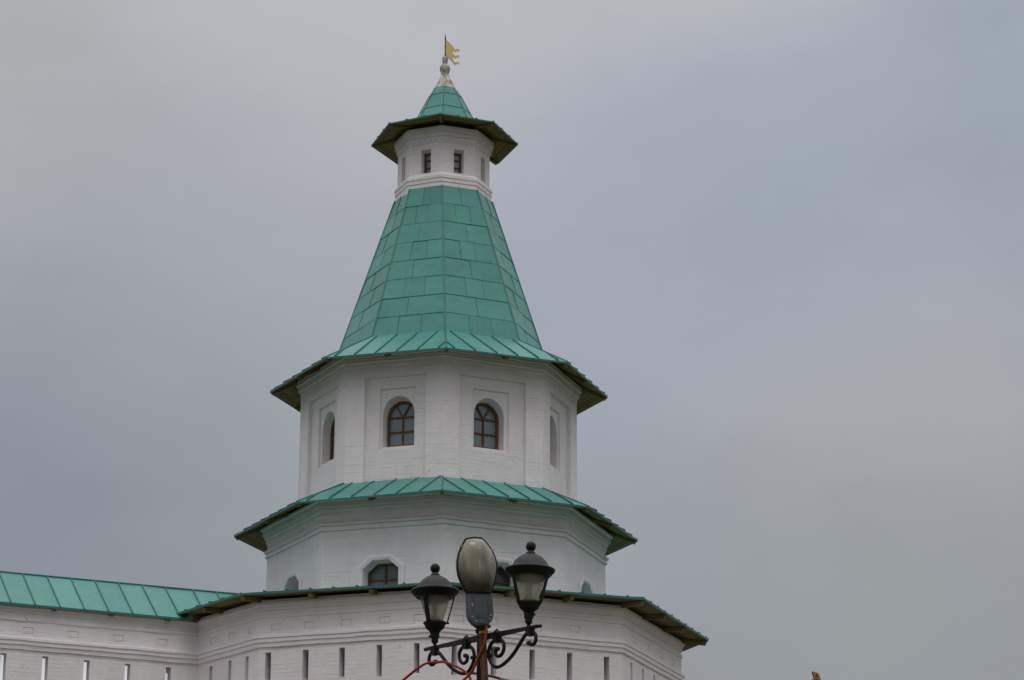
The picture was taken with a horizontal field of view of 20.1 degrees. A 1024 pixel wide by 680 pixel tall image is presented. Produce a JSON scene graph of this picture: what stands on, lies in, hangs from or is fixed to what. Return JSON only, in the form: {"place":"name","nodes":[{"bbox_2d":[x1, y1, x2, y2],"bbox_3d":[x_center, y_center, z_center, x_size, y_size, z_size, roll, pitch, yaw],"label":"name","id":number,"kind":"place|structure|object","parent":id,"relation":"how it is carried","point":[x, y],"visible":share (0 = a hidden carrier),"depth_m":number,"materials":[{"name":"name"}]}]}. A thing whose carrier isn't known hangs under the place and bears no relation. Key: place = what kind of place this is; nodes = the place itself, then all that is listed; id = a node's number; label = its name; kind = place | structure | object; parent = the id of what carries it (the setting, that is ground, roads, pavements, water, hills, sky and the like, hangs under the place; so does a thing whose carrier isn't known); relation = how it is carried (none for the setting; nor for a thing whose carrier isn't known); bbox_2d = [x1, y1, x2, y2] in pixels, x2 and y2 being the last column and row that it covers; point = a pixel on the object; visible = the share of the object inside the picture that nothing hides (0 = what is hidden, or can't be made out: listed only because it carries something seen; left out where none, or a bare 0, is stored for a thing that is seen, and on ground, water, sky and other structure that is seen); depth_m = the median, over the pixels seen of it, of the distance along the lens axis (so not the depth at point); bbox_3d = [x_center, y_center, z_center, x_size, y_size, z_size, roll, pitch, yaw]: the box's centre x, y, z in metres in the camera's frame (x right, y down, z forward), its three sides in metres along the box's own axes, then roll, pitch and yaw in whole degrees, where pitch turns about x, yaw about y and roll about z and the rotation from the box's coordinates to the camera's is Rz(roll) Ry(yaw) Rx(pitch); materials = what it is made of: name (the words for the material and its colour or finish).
{"place":"outdoors","nodes":[
{"label":"outdoors","id":0,"kind":"place"},
{"bbox_2d":[0,0,1023,679],"label":"sky","id":1,"kind":"structure","parent":0,"point":[782,241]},
{"bbox_3d":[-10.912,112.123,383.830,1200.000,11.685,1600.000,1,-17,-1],"label":"ground","id":2,"kind":"structure","parent":0,"visible":0},
{"bbox_2d":[0,571,237,679],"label":"fortress wall","id":3,"kind":"structure","parent":2,"relation":"on","point":[65,628],"depth_m":96.59,"materials":[{"name":"brick"}]},
{"bbox_2d":[166,56,708,679],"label":"tower","id":4,"kind":"structure","parent":2,"relation":"on","point":[440,400],"depth_m":99.06,"materials":[{"name":"brick"}]},
{"bbox_2d":[330,418,334,459],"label":"window","id":5,"kind":"structure","parent":4,"relation":"in","point":[332,437],"depth_m":101.80,"materials":[{"name":"brown wood"}]},
{"bbox_2d":[368,563,397,585],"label":"window","id":6,"kind":"structure","parent":4,"relation":"in","point":[384,574],"depth_m":97.04,"materials":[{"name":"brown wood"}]},
{"bbox_2d":[387,401,413,446],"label":"window","id":7,"kind":"structure","parent":4,"relation":"in","point":[400,419],"depth_m":99.66,"materials":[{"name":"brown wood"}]},
{"bbox_2d":[424,153,430,172],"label":"window","id":8,"kind":"structure","parent":4,"relation":"in","point":[427,157],"depth_m":105.24,"materials":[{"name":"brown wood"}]},
{"bbox_2d":[444,34,458,64],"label":"weathervane","id":9,"kind":"object","parent":4,"relation":"on","point":[449,50],"visible":1,"depth_m":108.19,"materials":[{"name":"metal"}]},
{"bbox_2d":[454,153,460,173],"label":"window","id":10,"kind":"structure","parent":4,"relation":"in","point":[457,157],"depth_m":105.21,"materials":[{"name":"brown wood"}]},
{"bbox_2d":[474,403,498,449],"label":"window","id":11,"kind":"structure","parent":4,"relation":"in","point":[486,423],"depth_m":99.88,"materials":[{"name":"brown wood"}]},
{"bbox_2d":[494,566,509,586],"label":"window","id":12,"kind":"structure","parent":4,"relation":"in","point":[502,579],"depth_m":97.38,"materials":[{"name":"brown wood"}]},
{"bbox_2d":[411,537,554,679],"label":"street lamp","id":13,"kind":"object","parent":2,"relation":"on","point":[530,572],"visible":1,"depth_m":27.25,"materials":[{"name":"black metal"}]},
{"bbox_2d":[402,661,471,679],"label":"cable","id":14,"kind":"object","parent":13,"relation":"attached to","point":[435,662],"visible":1,"depth_m":27.75,"materials":[{"name":"red rubber"}]},
{"bbox_2d":[462,625,486,679],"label":"cable","id":15,"kind":"object","parent":13,"relation":"attached to","point":[477,658],"visible":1,"depth_m":27.21,"materials":[{"name":"red rubber"}]},
{"bbox_2d":[471,672,500,679],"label":"cable","id":16,"kind":"object","parent":13,"relation":"attached to","point":[489,675],"visible":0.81,"depth_m":27.29,"materials":[{"name":"red rubber"}]},
{"bbox_2d":[812,671,820,679],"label":"crane boom","id":17,"kind":"object","parent":2,"relation":"on","point":[816,675],"visible":1,"depth_m":96.21,"materials":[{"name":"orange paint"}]}
]}

